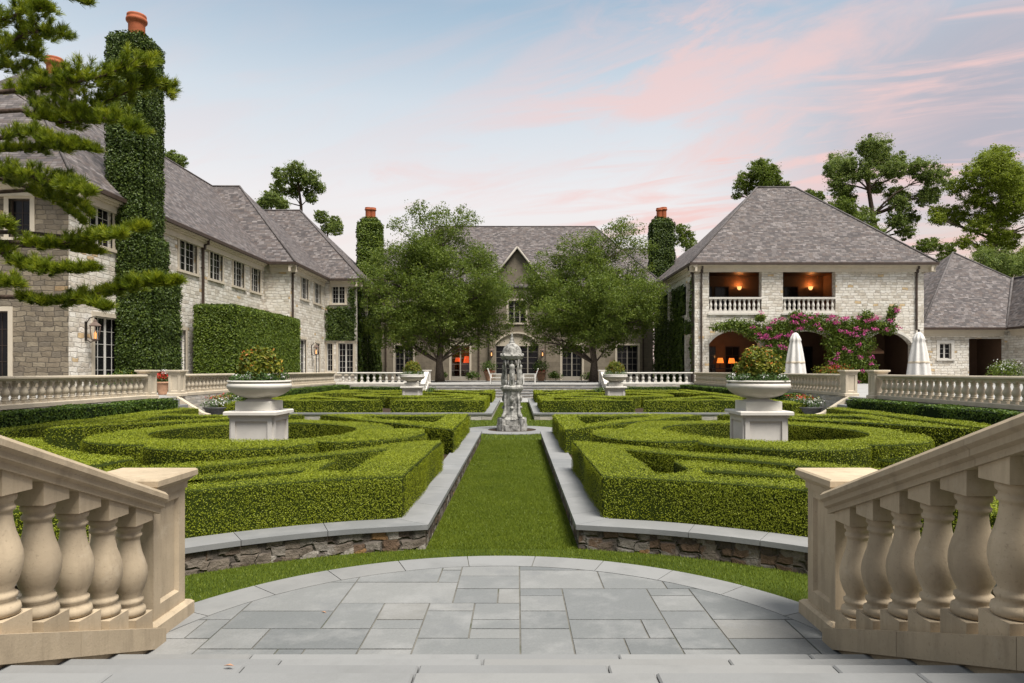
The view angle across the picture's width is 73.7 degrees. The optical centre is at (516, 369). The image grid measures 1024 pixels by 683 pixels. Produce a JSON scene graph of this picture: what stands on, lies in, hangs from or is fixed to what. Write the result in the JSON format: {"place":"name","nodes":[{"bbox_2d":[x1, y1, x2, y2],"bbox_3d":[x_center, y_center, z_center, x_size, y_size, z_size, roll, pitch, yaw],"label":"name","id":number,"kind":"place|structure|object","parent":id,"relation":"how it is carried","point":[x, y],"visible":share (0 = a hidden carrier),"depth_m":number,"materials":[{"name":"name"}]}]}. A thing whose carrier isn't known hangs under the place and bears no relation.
{"place":"outdoors","nodes":[
{"label":"outdoors","id":0,"kind":"place"},
{"bbox_2d":[165,149,188,167],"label":"pine tree","id":1,"kind":"object","parent":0,"point":[175,157],"visible":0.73,"depth_m":79.43,"materials":[{"name":"green plant"}]},
{"bbox_2d":[255,190,290,208],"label":"pine tree","id":2,"kind":"object","parent":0,"point":[267,200],"visible":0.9,"depth_m":87.21,"materials":[{"name":"green plant"}]},
{"bbox_2d":[264,160,326,210],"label":"pine tree","id":3,"kind":"object","parent":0,"point":[305,180],"visible":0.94,"depth_m":91.29,"materials":[{"name":"green plant"}]},
{"bbox_2d":[313,210,343,235],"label":"pine tree","id":4,"kind":"object","parent":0,"point":[332,226],"visible":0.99,"depth_m":89.74,"materials":[{"name":"green plant"}]},
{"bbox_2d":[145,556,840,658],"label":"patio","id":5,"kind":"structure","parent":0,"point":[476,605],"depth_m":4.98,"materials":[{"name":"grey stone"}]},
{"bbox_2d":[0,435,197,667],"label":"stair balustrade","id":6,"kind":"object","parent":5,"relation":"on","point":[116,582],"visible":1,"depth_m":3.74,"materials":[{"name":"beige stone"}]},
{"bbox_2d":[0,654,1023,682],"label":"entrance steps","id":7,"kind":"structure","parent":5,"relation":"on","point":[502,668],"depth_m":3.08,"materials":[{"name":"grey stone"}]},
{"bbox_2d":[795,412,1023,672],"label":"stair balustrade","id":8,"kind":"object","parent":5,"relation":"on","point":[886,580],"visible":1,"depth_m":3.45,"materials":[{"name":"beige stone"}]},
{"bbox_2d":[185,402,807,602],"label":"lawn","id":9,"kind":"structure","parent":0,"point":[805,592],"depth_m":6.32,"materials":[{"name":"green plant"}]},
{"bbox_2d":[15,431,481,598],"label":"garden wall","id":10,"kind":"structure","parent":9,"relation":"on","point":[414,528],"depth_m":6.67,"materials":[{"name":"stone"}]},
{"bbox_2d":[9,437,136,471],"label":"boxwood hedge","id":11,"kind":"object","parent":10,"relation":"on","point":[100,462],"visible":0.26,"depth_m":8.62,"materials":[{"name":"green plant"}]},
{"bbox_2d":[44,413,304,451],"bbox_3d":[-7.121,1.336,14.970,3.713,0.567,4.181,0,0,0],"label":"boxwood hedge","id":12,"kind":"object","parent":10,"relation":"on","point":[70,437],"visible":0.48,"depth_m":13.99,"materials":[{"name":"green plant"}]},
{"bbox_2d":[13,439,443,541],"bbox_3d":[-2.692,1.334,7.544,6.600,0.551,2.635,0,0,-43],"label":"boxwood hedge","id":13,"kind":"object","parent":10,"relation":"on","point":[381,482],"visible":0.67,"depth_m":7.02,"materials":[{"name":"green plant"}]},
{"bbox_2d":[80,419,427,467],"bbox_3d":[-4.693,1.335,12.267,5.320,0.555,5.436,0,0,-38],"label":"boxwood hedge","id":14,"kind":"object","parent":10,"relation":"on","point":[176,444],"visible":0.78,"depth_m":10.66,"materials":[{"name":"green plant"}]},
{"bbox_2d":[223,380,293,441],"bbox_3d":[-4.750,0.895,12.600,1.140,1.410,1.140,0,0,0],"label":"garden urn","id":15,"kind":"object","parent":10,"relation":"on","point":[259,413],"visible":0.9,"depth_m":12.23,"materials":[{"name":"white stone"}]},
{"bbox_2d":[228,345,288,380],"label":"urn shrub","id":16,"kind":"object","parent":15,"relation":"in","point":[260,363],"visible":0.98,"depth_m":12.42,"materials":[{"name":"green plant"}]},
{"bbox_2d":[188,458,337,484],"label":"boxwood hedge","id":17,"kind":"object","parent":10,"relation":"on","point":[318,467],"visible":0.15,"depth_m":7.60,"materials":[{"name":"green plant"}]},
{"bbox_2d":[319,413,470,454],"bbox_3d":[-3.035,1.334,14.895,3.796,0.566,4.330,0,0,0],"label":"boxwood hedge","id":18,"kind":"object","parent":10,"relation":"on","point":[451,431],"visible":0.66,"depth_m":14.79,"materials":[{"name":"green plant"}]},
{"bbox_2d":[290,398,500,419],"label":"garden wall","id":19,"kind":"structure","parent":9,"relation":"on","point":[489,413],"depth_m":24.50,"materials":[{"name":"stone"}]},
{"bbox_2d":[274,395,382,412],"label":"boxwood hedge","id":20,"kind":"object","parent":19,"relation":"on","point":[313,404],"visible":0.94,"depth_m":24.85,"materials":[{"name":"green plant"}]},
{"bbox_2d":[328,389,427,397],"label":"boxwood hedge","id":21,"kind":"object","parent":19,"relation":"on","point":[349,393],"visible":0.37,"depth_m":33.97,"materials":[{"name":"green plant"}]},
{"bbox_2d":[400,374,424,394],"bbox_3d":[-4.750,0.895,31.000,1.140,1.410,1.140,0,0,0],"label":"garden urn","id":22,"kind":"object","parent":19,"relation":"on","point":[411,386],"visible":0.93,"depth_m":30.63,"materials":[{"name":"white stone"}]},
{"bbox_2d":[353,392,479,408],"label":"boxwood hedge","id":23,"kind":"object","parent":19,"relation":"on","point":[386,398],"visible":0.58,"depth_m":29.02,"materials":[{"name":"green plant"}]},
{"bbox_2d":[390,395,489,412],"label":"boxwood hedge","id":24,"kind":"object","parent":19,"relation":"on","point":[473,404],"visible":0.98,"depth_m":24.85,"materials":[{"name":"green plant"}]},
{"bbox_2d":[433,389,495,402],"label":"boxwood hedge","id":25,"kind":"object","parent":19,"relation":"on","point":[491,393],"visible":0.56,"depth_m":34.94,"materials":[{"name":"green plant"}]},
{"bbox_2d":[528,398,728,419],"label":"garden wall","id":26,"kind":"structure","parent":9,"relation":"on","point":[537,414],"depth_m":24.50,"materials":[{"name":"stone"}]},
{"bbox_2d":[533,389,595,402],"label":"boxwood hedge","id":27,"kind":"object","parent":26,"relation":"on","point":[536,393],"visible":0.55,"depth_m":34.86,"materials":[{"name":"green plant"}]},
{"bbox_2d":[537,395,635,412],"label":"boxwood hedge","id":28,"kind":"object","parent":26,"relation":"on","point":[555,404],"visible":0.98,"depth_m":24.85,"materials":[{"name":"green plant"}]},
{"bbox_2d":[546,392,673,408],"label":"boxwood hedge","id":29,"kind":"object","parent":26,"relation":"on","point":[638,398],"visible":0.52,"depth_m":29.11,"materials":[{"name":"green plant"}]},
{"bbox_2d":[602,374,627,395],"bbox_3d":[4.450,0.895,31.000,1.140,1.410,1.140,0,0,0],"label":"garden urn","id":30,"kind":"object","parent":26,"relation":"on","point":[615,387],"visible":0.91,"depth_m":30.62,"materials":[{"name":"white stone"}]},
{"bbox_2d":[601,389,699,397],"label":"boxwood hedge","id":31,"kind":"object","parent":26,"relation":"on","point":[676,393],"visible":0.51,"depth_m":34.19,"materials":[{"name":"green plant"}]},
{"bbox_2d":[643,395,743,412],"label":"boxwood hedge","id":32,"kind":"object","parent":26,"relation":"on","point":[708,404],"visible":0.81,"depth_m":24.85,"materials":[{"name":"green plant"}]},
{"bbox_2d":[540,431,996,596],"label":"garden wall","id":33,"kind":"structure","parent":9,"relation":"on","point":[591,527],"depth_m":6.67,"materials":[{"name":"stone"}]},
{"bbox_2d":[552,413,701,454],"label":"boxwood hedge","id":34,"kind":"object","parent":33,"relation":"on","point":[568,429],"visible":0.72,"depth_m":14.98,"materials":[{"name":"green plant"}]},
{"bbox_2d":[664,459,804,482],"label":"boxwood hedge","id":35,"kind":"object","parent":33,"relation":"on","point":[689,468],"visible":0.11,"depth_m":7.66,"materials":[{"name":"green plant"}]},
{"bbox_2d":[725,380,793,441],"bbox_3d":[4.450,0.895,12.600,1.140,1.410,1.140,0,0,0],"label":"garden urn","id":36,"kind":"object","parent":33,"relation":"on","point":[758,413],"visible":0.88,"depth_m":12.23,"materials":[{"name":"white stone"}]},
{"bbox_2d":[725,344,789,382],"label":"urn shrub","id":37,"kind":"object","parent":36,"relation":"in","point":[756,363],"visible":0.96,"depth_m":12.42,"materials":[{"name":"green plant"}]},
{"bbox_2d":[590,420,934,467],"bbox_3d":[4.394,1.333,12.269,5.319,0.558,5.435,0,0,38],"label":"boxwood hedge","id":38,"kind":"object","parent":33,"relation":"on","point":[850,445],"visible":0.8,"depth_m":10.70,"materials":[{"name":"green plant"}]},
{"bbox_2d":[571,440,998,536],"bbox_3d":[2.395,1.334,7.542,6.585,0.551,2.617,0,0,43],"label":"boxwood hedge","id":39,"kind":"object","parent":33,"relation":"on","point":[626,482],"visible":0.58,"depth_m":7.03,"materials":[{"name":"green plant"}]},
{"bbox_2d":[717,413,973,446],"bbox_3d":[6.824,1.335,14.968,3.723,0.564,4.188,0,0,0],"label":"boxwood hedge","id":40,"kind":"object","parent":33,"relation":"on","point":[940,434],"visible":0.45,"depth_m":14.24,"materials":[{"name":"green plant"}]},
{"bbox_2d":[470,426,552,434],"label":"fountain paving","id":41,"kind":"structure","parent":0,"point":[494,431],"depth_m":20.09,"materials":[{"name":"stone"}]},
{"bbox_2d":[497,334,526,430],"bbox_3d":[-0.150,0.325,20.400,0.905,2.950,0.905,0,0,0],"label":"fountain","id":42,"kind":"object","parent":41,"relation":"on","point":[511,419],"visible":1,"depth_m":20.16,"materials":[{"name":"stone"}]},
{"bbox_2d":[0,379,1023,412],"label":"terrace","id":43,"kind":"structure","parent":0,"point":[198,400],"depth_m":39.31,"materials":[{"name":"grey stone"}]},
{"bbox_2d":[0,370,159,410],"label":"terrace balustrade","id":44,"kind":"object","parent":43,"relation":"on","point":[146,386],"visible":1,"depth_m":18.99,"materials":[{"name":"beige stone"}]},
{"bbox_2d":[0,0,189,313],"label":"pine tree","id":45,"kind":"object","parent":43,"relation":"on","point":[61,81],"visible":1,"depth_m":13.86,"materials":[{"name":"green plant"}]},
{"bbox_2d":[157,369,167,394],"bbox_3d":[-13.559,0.456,26.078,0.554,0.988,0.571,0,0,0],"label":"flower pot","id":46,"kind":"object","parent":43,"relation":"on","point":[162,388],"visible":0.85,"depth_m":25.96,"materials":[{"name":"ceramic"}]},
{"bbox_2d":[0,70,380,394],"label":"stone wing","id":47,"kind":"structure","parent":43,"relation":"on","point":[235,244],"depth_m":35.64,"materials":[{"name":"beige stone"}]},
{"bbox_2d":[0,306,12,375],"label":"window","id":48,"kind":"structure","parent":47,"relation":"in","point":[6,312],"depth_m":25.66,"materials":[{"name":"white wood"}]},
{"bbox_2d":[1,196,34,239],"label":"window","id":49,"kind":"structure","parent":47,"relation":"in","point":[24,210],"depth_m":25.65,"materials":[{"name":"beige wood"}]},
{"bbox_2d":[85,206,117,252],"bbox_3d":[-16.797,-5.810,27.450,0.285,1.880,2.040,0,0,0],"label":"window","id":50,"kind":"structure","parent":47,"relation":"in","point":[104,218],"depth_m":27.91,"materials":[{"name":"clear glass"}]},
{"bbox_2d":[92,311,118,392],"bbox_3d":[-16.828,-0.695,28.000,0.225,3.250,2.240,0,0,0],"label":"door","id":51,"kind":"structure","parent":47,"relation":"in","point":[103,355],"depth_m":27.93,"materials":[{"name":"white glass"}]},
{"bbox_2d":[103,11,183,392],"bbox_3d":[-16.240,-7.128,29.746,2.265,16.260,3.008,0,0,0],"label":"ivy chimney","id":52,"kind":"object","parent":47,"relation":"attached to","point":[148,327],"visible":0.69,"depth_m":28.61,"materials":[{"name":"stone"}]},
{"bbox_2d":[177,239,199,276],"bbox_3d":[-16.797,-5.810,34.775,0.285,1.880,2.290,0,0,0],"label":"window","id":53,"kind":"structure","parent":47,"relation":"in","point":[185,251],"depth_m":34.95,"materials":[{"name":"clear glass"}]},
{"bbox_2d":[208,251,225,284],"bbox_3d":[-16.797,-5.810,38.000,0.285,1.880,2.040,0,0,0],"label":"window","id":54,"kind":"structure","parent":47,"relation":"in","point":[213,258],"depth_m":38.19,"materials":[{"name":"clear glass"}]},
{"bbox_2d":[232,260,246,290],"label":"window","id":55,"kind":"structure","parent":47,"relation":"in","point":[236,266],"depth_m":41.11,"materials":[{"name":"beige glass"}]},
{"bbox_2d":[250,267,262,295],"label":"window","id":56,"kind":"structure","parent":47,"relation":"in","point":[253,272],"depth_m":44.13,"materials":[{"name":"beige glass"}]},
{"bbox_2d":[325,342,333,371],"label":"window","id":57,"kind":"structure","parent":47,"relation":"in","point":[329,346],"depth_m":53.44,"materials":[{"name":"beige glass"}]},
{"bbox_2d":[329,287,347,304],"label":"window","id":58,"kind":"structure","parent":47,"relation":"in","point":[338,295],"depth_m":53.44,"materials":[{"name":"beige glass"}]},
{"bbox_2d":[324,287,356,340],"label":"wall ivy","id":59,"kind":"object","parent":47,"relation":"attached to","point":[340,326],"depth_m":53.14,"materials":[{"name":"green plant"}]},
{"bbox_2d":[335,341,354,375],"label":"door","id":60,"kind":"structure","parent":47,"relation":"in","point":[346,361],"depth_m":53.45,"materials":[{"name":"beige glass"}]},
{"bbox_2d":[357,288,382,381],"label":"wall ivy","id":61,"kind":"object","parent":47,"relation":"attached to","point":[373,359],"depth_m":55.88,"materials":[{"name":"green plant"}]},
{"bbox_2d":[192,303,300,380],"bbox_3d":[-15.279,-1.208,39.594,2.394,4.422,10.514,0,0,0],"label":"screen hedge","id":62,"kind":"object","parent":43,"relation":"on","point":[225,336],"visible":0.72,"depth_m":34.56,"materials":[{"name":"green plant"}]},
{"bbox_2d":[165,370,335,395],"bbox_3d":[-12.400,0.485,35.410,0.560,0.970,21.580,0,0,0],"label":"terrace balustrade","id":63,"kind":"object","parent":43,"relation":"on","point":[179,384],"visible":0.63,"depth_m":27.47,"materials":[{"name":"beige stone"}]},
{"bbox_2d":[225,384,349,400],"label":"shrub hedge","id":64,"kind":"object","parent":43,"relation":"on","point":[303,390],"visible":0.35,"depth_m":37.60,"materials":[{"name":"green plant"}]},
{"bbox_2d":[337,370,431,383],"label":"terrace balustrade","id":65,"kind":"object","parent":43,"relation":"on","point":[374,378],"visible":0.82,"depth_m":46.22,"materials":[{"name":"white stone"}]},
{"bbox_2d":[347,199,520,381],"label":"terrace tree","id":66,"kind":"object","parent":43,"relation":"on","point":[439,316],"visible":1,"depth_m":52.66,"materials":[{"name":"green plant"}]},
{"bbox_2d":[356,226,676,380],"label":"house","id":67,"kind":"structure","parent":43,"relation":"on","point":[516,247],"depth_m":62.00,"materials":[{"name":"beige stone"}]},
{"bbox_2d":[355,207,384,294],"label":"ivy chimney","id":68,"kind":"object","parent":67,"relation":"on","point":[369,228],"visible":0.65,"depth_m":59.39,"materials":[{"name":"stone"}]},
{"bbox_2d":[393,343,414,379],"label":"door","id":69,"kind":"structure","parent":67,"relation":"in","point":[398,362],"depth_m":62.17,"materials":[{"name":"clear glass"}]},
{"bbox_2d":[506,299,527,323],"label":"window","id":70,"kind":"structure","parent":67,"relation":"in","point":[511,305],"depth_m":61.82,"materials":[{"name":"black glass"}]},
{"bbox_2d":[496,346,537,379],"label":"door","id":71,"kind":"structure","parent":67,"relation":"in","point":[529,359],"depth_m":61.82,"materials":[{"name":"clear glass"}]},
{"bbox_2d":[560,343,583,379],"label":"door","id":72,"kind":"structure","parent":67,"relation":"in","point":[571,366],"depth_m":62.17,"materials":[{"name":"clear glass"}]},
{"bbox_2d":[615,343,639,379],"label":"door","id":73,"kind":"structure","parent":67,"relation":"in","point":[630,357],"depth_m":62.17,"materials":[{"name":"black glass"}]},
{"bbox_2d":[647,207,675,277],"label":"ivy chimney","id":74,"kind":"object","parent":67,"relation":"on","point":[661,227],"visible":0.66,"depth_m":62.96,"materials":[{"name":"stone"}]},
{"bbox_2d":[512,215,673,381],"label":"terrace tree","id":75,"kind":"object","parent":43,"relation":"on","point":[606,311],"visible":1,"depth_m":52.87,"materials":[{"name":"green plant"}]},
{"bbox_2d":[598,370,692,383],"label":"terrace balustrade","id":76,"kind":"object","parent":43,"relation":"on","point":[655,378],"visible":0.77,"depth_m":46.22,"materials":[{"name":"white stone"}]},
{"bbox_2d":[694,370,859,395],"bbox_3d":[12.100,0.485,35.410,0.560,0.970,21.580,0,0,0],"label":"terrace balustrade","id":77,"kind":"object","parent":43,"relation":"on","point":[845,384],"visible":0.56,"depth_m":27.48,"materials":[{"name":"beige stone"}]},
{"bbox_2d":[784,330,805,373],"bbox_3d":[14.272,-0.560,35.000,1.072,3.020,1.072,0,0,22],"label":"closed parasol","id":78,"kind":"object","parent":43,"relation":"on","point":[795,361],"visible":0.81,"depth_m":34.70,"materials":[{"name":"fabric"}]},
{"bbox_2d":[654,186,939,383],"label":"pavilion","id":79,"kind":"structure","parent":43,"relation":"on","point":[774,252],"depth_m":48.84,"materials":[{"name":"stone"}]},
{"bbox_2d":[652,277,693,381],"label":"wall ivy","id":80,"kind":"object","parent":79,"relation":"attached to","point":[671,339],"depth_m":53.57,"materials":[{"name":"green plant"}]},
{"bbox_2d":[715,286,728,310],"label":"inner door","id":81,"kind":"structure","parent":79,"relation":"in","point":[720,291],"depth_m":52.33,"materials":[{"name":"black glass"}]},
{"bbox_2d":[725,347,739,372],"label":"inner door","id":82,"kind":"structure","parent":79,"relation":"in","point":[730,352],"depth_m":52.33,"materials":[{"name":"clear glass"}]},
{"bbox_2d":[708,304,902,383],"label":"bougainvillea","id":83,"kind":"object","parent":79,"relation":"attached to","point":[775,333],"visible":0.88,"depth_m":47.25,"materials":[{"name":"green plant"}]},
{"bbox_2d":[802,347,812,373],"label":"inner door","id":84,"kind":"structure","parent":79,"relation":"in","point":[808,351],"depth_m":52.33,"materials":[{"name":"black glass"}]},
{"bbox_2d":[906,329,931,374],"bbox_3d":[20.306,-0.560,34.500,1.072,3.020,1.072,0,0,-22],"label":"closed parasol","id":85,"kind":"object","parent":43,"relation":"on","point":[918,362],"visible":0.8,"depth_m":34.22,"materials":[{"name":"fabric"}]},
{"bbox_2d":[865,370,1023,410],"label":"terrace balustrade","id":86,"kind":"object","parent":43,"relation":"on","point":[878,386],"visible":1,"depth_m":18.97,"materials":[{"name":"beige stone"}]},
{"bbox_2d":[924,252,1023,382],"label":"annex","id":87,"kind":"object","parent":43,"relation":"on","point":[973,318],"visible":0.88,"depth_m":51.05,"materials":[{"name":"stone"}]},
{"bbox_2d":[936,340,955,360],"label":"window","id":88,"kind":"structure","parent":87,"relation":"in","point":[943,346],"depth_m":49.97,"materials":[{"name":"white glass"}]},
{"bbox_2d":[984,358,1023,375],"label":"flowering bush","id":89,"kind":"object","parent":43,"relation":"on","point":[1005,369],"visible":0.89,"depth_m":45.38,"materials":[{"name":"green plant"}]},
{"bbox_2d":[0,0,1023,362],"label":"sky","id":90,"kind":"structure","parent":0,"point":[515,112],"materials":[{"name":"blue"}]},
{"bbox_2d":[500,398,527,401],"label":"garden path","id":91,"kind":"structure","parent":0,"point":[524,399],"depth_m":40.11,"materials":[{"name":"grey stone"}]},
{"bbox_2d":[0,398,179,427],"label":"shrub hedge","id":92,"kind":"object","parent":91,"relation":"on","point":[19,417],"visible":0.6,"depth_m":17.75,"materials":[{"name":"green plant"}]},
{"bbox_2d":[0,407,199,439],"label":"boxwood hedge","id":93,"kind":"object","parent":91,"relation":"on","point":[35,430],"visible":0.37,"depth_m":15.98,"materials":[{"name":"green plant"}]},
{"bbox_2d":[200,394,230,414],"bbox_3d":[-11.211,1.355,25.549,1.128,0.891,1.079,0,0,40],"label":"planter bowl","id":94,"kind":"object","parent":91,"relation":"on","point":[214,409],"visible":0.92,"depth_m":25.31,"materials":[{"name":"grey stone"}]},
{"bbox_2d":[218,389,349,414],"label":"boxwood hedge","id":95,"kind":"object","parent":91,"relation":"on","point":[230,406],"visible":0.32,"depth_m":32.62,"materials":[{"name":"green plant"}]},
{"bbox_2d":[427,384,601,397],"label":"house steps","id":96,"kind":"structure","parent":91,"relation":"on","point":[527,391],"depth_m":45.22,"materials":[{"name":"grey stone"}]},
{"bbox_2d":[679,384,801,400],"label":"shrub hedge","id":97,"kind":"object","parent":91,"relation":"on","point":[723,390],"visible":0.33,"depth_m":37.94,"materials":[{"name":"green plant"}]},
{"bbox_2d":[678,389,807,413],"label":"boxwood hedge","id":98,"kind":"object","parent":91,"relation":"on","point":[790,406],"visible":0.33,"depth_m":26.47,"materials":[{"name":"green plant"}]},
{"bbox_2d":[794,395,826,414],"bbox_3d":[10.949,1.346,25.542,1.093,0.908,1.087,0,0,-31],"label":"planter bowl","id":99,"kind":"object","parent":91,"relation":"on","point":[812,408],"visible":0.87,"depth_m":25.32,"materials":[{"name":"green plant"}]},
{"bbox_2d":[826,407,992,431],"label":"boxwood hedge","id":100,"kind":"object","parent":91,"relation":"on","point":[976,426],"visible":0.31,"depth_m":17.88,"materials":[{"name":"green plant"}]},
{"bbox_2d":[846,397,1022,424],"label":"shrub hedge","id":101,"kind":"object","parent":91,"relation":"on","point":[989,416],"visible":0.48,"depth_m":17.99,"materials":[{"name":"green plant"}]},
{"bbox_2d":[674,223,697,251],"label":"oak tree","id":102,"kind":"object","parent":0,"point":[688,242],"visible":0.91,"depth_m":83.71,"materials":[{"name":"green plant"}]},
{"bbox_2d":[731,157,790,199],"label":"oak tree","id":103,"kind":"object","parent":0,"point":[761,172],"visible":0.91,"depth_m":83.01,"materials":[{"name":"green plant"}]},
{"bbox_2d":[805,188,881,230],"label":"oak tree","id":104,"kind":"object","parent":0,"point":[846,206],"visible":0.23,"depth_m":77.67,"materials":[{"name":"green plant"}]},
{"bbox_2d":[821,132,956,240],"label":"pine tree","id":105,"kind":"object","parent":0,"point":[872,152],"visible":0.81,"depth_m":84.63,"materials":[{"name":"green plant"}]},
{"bbox_2d":[911,237,957,261],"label":"oak tree","id":106,"kind":"object","parent":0,"point":[933,244],"visible":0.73,"depth_m":82.61,"materials":[{"name":"green plant"}]},
{"bbox_2d":[924,143,1023,264],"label":"oak tree","id":107,"kind":"object","parent":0,"point":[998,171],"visible":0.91,"depth_m":86.18,"materials":[{"name":"green plant"}]},
{"bbox_2d":[965,245,1020,276],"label":"oak tree","id":108,"kind":"object","parent":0,"point":[995,262],"visible":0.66,"depth_m":76.30,"materials":[{"name":"green plant"}]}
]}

